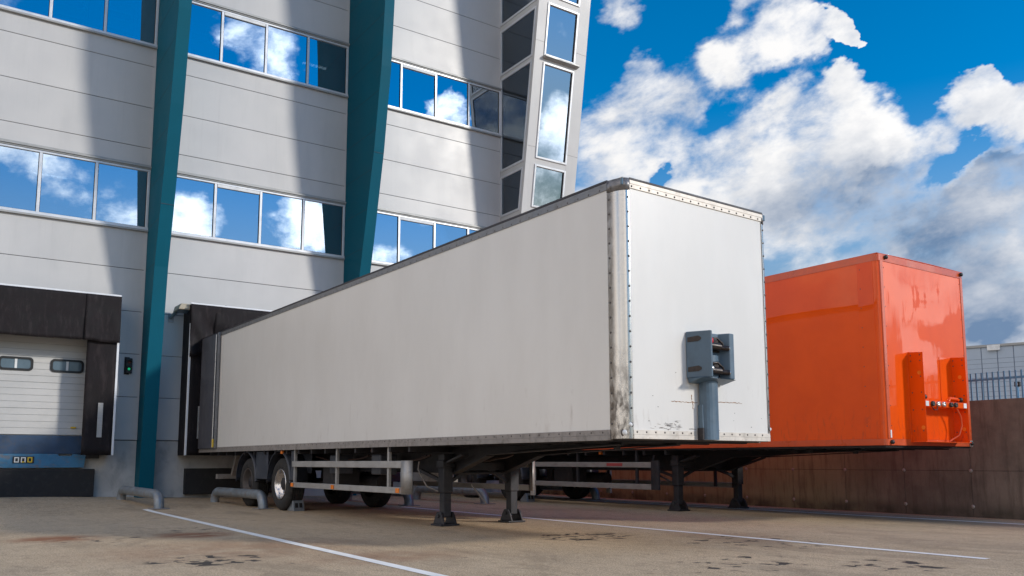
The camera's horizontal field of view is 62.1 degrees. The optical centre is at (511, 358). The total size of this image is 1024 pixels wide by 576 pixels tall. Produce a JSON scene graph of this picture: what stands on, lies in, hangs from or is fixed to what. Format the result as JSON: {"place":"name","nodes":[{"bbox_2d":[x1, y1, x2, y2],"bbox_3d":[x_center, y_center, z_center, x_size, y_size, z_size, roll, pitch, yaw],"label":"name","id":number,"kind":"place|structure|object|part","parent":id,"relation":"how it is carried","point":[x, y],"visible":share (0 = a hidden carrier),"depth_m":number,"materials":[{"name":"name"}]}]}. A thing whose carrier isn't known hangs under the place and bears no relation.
{"place":"outdoors","nodes":[
{"label":"outdoors","id":0,"kind":"place"},
{"bbox_2d":[0,492,1023,575],"bbox_3d":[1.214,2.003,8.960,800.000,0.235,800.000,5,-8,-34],"label":"ground","id":1,"kind":"structure","parent":0,"point":[78,536],"depth_m":10.68,"materials":[{"name":"concrete"}]},
{"bbox_2d":[116,486,169,509],"bbox_3d":[-8.222,3.029,18.767,0.340,0.385,3.351,5,-8,-38],"label":"wheel guide","id":2,"kind":"object","parent":1,"relation":"on","point":[156,496],"visible":0.86,"depth_m":18.20,"materials":[{"name":"grey metal"}]},
{"bbox_2d":[210,487,273,508],"bbox_3d":[-6.109,3.077,18.944,0.340,0.385,3.351,5,-9,-38],"label":"wheel guide","id":3,"kind":"object","parent":1,"relation":"on","point":[260,496],"visible":0.87,"depth_m":18.51,"materials":[{"name":"grey metal"}]},
{"bbox_2d":[142,509,446,575],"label":"parking line","id":4,"kind":"object","parent":1,"relation":"on","point":[352,556],"visible":1,"depth_m":9.52,"materials":[{"name":"white paint"}]},
{"bbox_2d":[0,0,590,497],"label":"office warehouse","id":5,"kind":"structure","parent":1,"relation":"on","point":[160,160],"depth_m":23.71,"materials":[{"name":"metal"}]},
{"bbox_2d":[0,334,86,434],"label":"dock door","id":6,"kind":"structure","parent":5,"relation":"attached to","point":[42,382],"depth_m":20.27,"materials":[{"name":"white metal"}]},
{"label":"door window","id":7,"kind":"part","parent":6,"relation":"part of","materials":[{"name":"glass"}]},
{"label":"door window","id":8,"kind":"part","parent":6,"relation":"part of","materials":[{"name":"glass"}]},
{"bbox_2d":[0,469,94,496],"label":"dock bumper","id":9,"kind":"object","parent":5,"relation":"attached to","point":[46,482],"visible":0.95,"depth_m":20.02,"materials":[{"name":"black rubber"}]},
{"bbox_2d":[0,435,98,467],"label":"dock leveller","id":10,"kind":"object","parent":5,"relation":"attached to","point":[28,451],"visible":0.82,"depth_m":20.06,"materials":[{"name":"blue metal"}]},
{"bbox_2d":[0,283,121,454],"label":"dock shelter","id":11,"kind":"object","parent":5,"relation":"attached to","point":[93,319],"visible":1,"depth_m":20.26,"materials":[{"name":"fabric"}]},
{"bbox_2d":[0,143,150,229],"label":"window","id":12,"kind":"structure","parent":5,"relation":"in","point":[34,181],"depth_m":21.14,"materials":[{"name":"glass"}]},
{"bbox_2d":[0,0,158,46],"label":"window","id":13,"kind":"structure","parent":5,"relation":"in","point":[134,20],"depth_m":21.96,"materials":[{"name":"glass"}]},
{"bbox_2d":[124,357,132,374],"bbox_3d":[-9.630,0.165,21.367,0.175,0.440,0.171,5,-8,-34],"label":"dock signal","id":14,"kind":"object","parent":5,"relation":"attached to","point":[128,361],"visible":1,"depth_m":21.37,"materials":[{"name":"green"}]},
{"bbox_2d":[168,303,189,321],"bbox_3d":[-8.575,-1.183,22.005,0.682,0.428,0.346,-6,-9,41],"label":"wall floodlight","id":15,"kind":"object","parent":5,"relation":"attached to","point":[182,308],"depth_m":21.89,"materials":[{"name":"grey metal"}]},
{"bbox_2d":[177,302,272,454],"bbox_3d":[-6.839,0.626,22.846,3.748,3.913,0.821,5,-8,-34],"label":"dock shelter","id":16,"kind":"object","parent":5,"relation":"attached to","point":[202,321],"visible":0.27,"depth_m":21.78,"materials":[{"name":"fabric"}]},
{"bbox_2d":[183,468,271,493],"bbox_3d":[-7.133,3.249,22.734,3.120,0.660,0.200,5,-8,-34],"label":"dock bumper","id":17,"kind":"object","parent":5,"relation":"attached to","point":[200,481],"visible":0.45,"depth_m":22.06,"materials":[{"name":"black rubber"}]},
{"bbox_2d":[172,175,344,257],"bbox_3d":[-7.067,-3.934,23.750,5.110,1.615,0.095,5,-8,-34],"label":"window","id":18,"kind":"structure","parent":5,"relation":"in","point":[208,209],"depth_m":23.72,"materials":[{"name":"glass"}]},
{"bbox_2d":[188,1,348,95],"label":"window","id":19,"kind":"structure","parent":5,"relation":"in","point":[218,35],"depth_m":24.37,"materials":[{"name":"glass"}]},
{"bbox_2d":[372,211,479,264],"bbox_3d":[-2.542,-3.566,26.837,5.230,1.615,0.095,5,-8,-34],"label":"window","id":20,"kind":"structure","parent":5,"relation":"in","point":[397,238],"depth_m":26.36,"materials":[{"name":"glass"}]},
{"bbox_2d":[388,59,500,135],"bbox_3d":[-2.547,-8.498,27.431,5.230,1.590,0.095,5,-8,-34],"label":"window","id":21,"kind":"structure","parent":5,"relation":"in","point":[413,89],"depth_m":27.67,"materials":[{"name":"glass"}]},
{"bbox_2d":[500,167,522,217],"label":"window","id":22,"kind":"structure","parent":5,"relation":"in","point":[510,183],"depth_m":28.06,"materials":[{"name":"glass"}]},
{"bbox_2d":[500,59,531,171],"bbox_3d":[0.149,-7.986,28.105,0.080,3.260,1.835,5,-8,-34],"label":"window","id":23,"kind":"structure","parent":5,"relation":"in","point":[515,87],"depth_m":28.19,"materials":[{"name":"glass"}]},
{"bbox_2d":[500,0,535,26],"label":"window","id":24,"kind":"structure","parent":5,"relation":"in","point":[509,9],"depth_m":28.82,"materials":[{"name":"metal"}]},
{"bbox_2d":[500,5,536,76],"bbox_3d":[0.221,-10.536,28.304,0.080,1.610,2.096,5,-8,-34],"label":"window","id":25,"kind":"structure","parent":5,"relation":"in","point":[517,39],"depth_m":28.34,"materials":[{"name":"glass"}]},
{"bbox_2d":[531,164,565,207],"bbox_3d":[1.175,-5.597,28.050,1.270,1.380,0.362,5,-8,-34],"label":"window","id":26,"kind":"structure","parent":5,"relation":"in","point":[548,182],"depth_m":28.01,"materials":[{"name":"glass"}]},
{"bbox_2d":[535,62,573,164],"bbox_3d":[1.382,-8.051,28.040,1.270,3.090,0.620,5,-8,-34],"label":"window","id":27,"kind":"structure","parent":5,"relation":"in","point":[557,82],"depth_m":28.06,"materials":[{"name":"glass"}]},
{"bbox_2d":[544,2,578,63],"bbox_3d":[1.602,-10.681,28.029,1.270,1.710,0.412,5,-8,-34],"label":"window","id":28,"kind":"structure","parent":5,"relation":"in","point":[562,23],"depth_m":28.03,"materials":[{"name":"glass"}]},
{"bbox_2d":[561,0,579,6],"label":"window","id":29,"kind":"structure","parent":5,"relation":"in","point":[574,2],"depth_m":28.21,"materials":[{"name":"metal"}]},
{"bbox_2d":[287,500,303,510],"bbox_3d":[-4.341,2.944,17.088,0.240,0.210,0.333,5,-8,-36],"label":"wheel chock","id":30,"kind":"object","parent":1,"relation":"on","point":[297,505],"visible":1,"depth_m":16.97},
{"bbox_2d":[347,491,419,505],"bbox_3d":[-3.215,3.229,20.233,0.340,0.385,3.351,5,-9,-38],"label":"wheel guide","id":31,"kind":"object","parent":1,"relation":"on","point":[408,500],"visible":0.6,"depth_m":19.03,"materials":[{"name":"grey metal"}]},
{"bbox_2d":[413,486,495,503],"bbox_3d":[-1.549,3.307,20.886,0.340,0.385,3.351,5,-9,-38],"label":"wheel guide","id":32,"kind":"object","parent":1,"relation":"on","point":[419,490],"visible":0.82,"depth_m":20.39,"materials":[{"name":"grey metal"}]},
{"bbox_2d":[198,176,770,525],"bbox_3d":[-2.274,0.828,16.021,2.660,4.153,15.750,5,-8,-36],"label":"box trailer","id":33,"kind":"object","parent":1,"relation":"on","point":[620,313],"visible":0.95,"depth_m":11.11,"materials":[{"name":"metal"}]},
{"bbox_3d":[-7.517,0.817,21.061,0.083,2.810,1.370,5,-8,-36],"label":"rear door","id":34,"kind":"part","parent":33,"relation":"part of","materials":[{"name":"metal"}]},
{"bbox_2d":[519,493,534,501],"bbox_3d":[0.369,3.385,20.784,0.240,0.210,0.333,5,-8,-36],"label":"wheel chock","id":35,"kind":"object","parent":1,"relation":"on","point":[527,497],"visible":0.88,"depth_m":20.66,"materials":[{"name":"grey metal"}]},
{"bbox_2d":[539,485,603,498],"bbox_3d":[1.278,3.605,23.383,0.340,0.385,3.351,5,-9,-38],"label":"wheel guide","id":36,"kind":"object","parent":1,"relation":"on","point":[594,492],"visible":0.38,"depth_m":22.25,"materials":[{"name":"grey metal"}]},
{"bbox_2d":[408,507,989,558],"bbox_3d":[1.209,2.612,13.527,0.125,0.001,12.302,5,-8,-35],"label":"parking line","id":37,"kind":"object","parent":1,"relation":"on","point":[743,537],"visible":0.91,"depth_m":10.83,"materials":[{"name":"white paint"}]},
{"bbox_2d":[453,252,973,510],"bbox_3d":[2.630,1.226,19.751,2.570,4.260,15.111,5,-8,-34],"label":"box trailer","id":38,"kind":"object","parent":1,"relation":"on","point":[866,352],"visible":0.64,"depth_m":14.05,"materials":[{"name":"orange paint"}]},
{"bbox_2d":[605,501,1023,524],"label":"parking line","id":39,"kind":"object","parent":1,"relation":"on","point":[830,513],"visible":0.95,"depth_m":15.68,"materials":[{"name":"white paint"}]},
{"bbox_2d":[966,342,1023,400],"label":"warehouse","id":40,"kind":"structure","parent":1,"relation":"on","point":[993,358],"depth_m":72.04,"materials":[{"name":"grey metal"}]},
{"bbox_2d":[540,398,1023,519],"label":"retaining wall","id":41,"kind":"structure","parent":0,"point":[983,477],"depth_m":16.97,"materials":[{"name":"rusted weathering concrete"}]},
{"bbox_2d":[968,369,1023,400],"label":"palisade fence","id":42,"kind":"object","parent":41,"relation":"on","point":[987,379],"visible":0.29,"depth_m":15.67,"materials":[{"name":"grey metal"}]},
{"bbox_2d":[1014,382,1020,397],"bbox_3d":[9.273,0.574,15.595,0.065,0.315,0.095,5,-8,-34],"label":"security light","id":43,"kind":"object","parent":41,"relation":"on","point":[1018,384],"visible":0.68,"depth_m":15.58,"materials":[{"name":"grey metal"}]},
{"bbox_2d":[575,0,1023,345],"label":"sky","id":44,"kind":"structure","parent":0,"point":[855,128],"materials":[{"name":"blue"}]}
]}

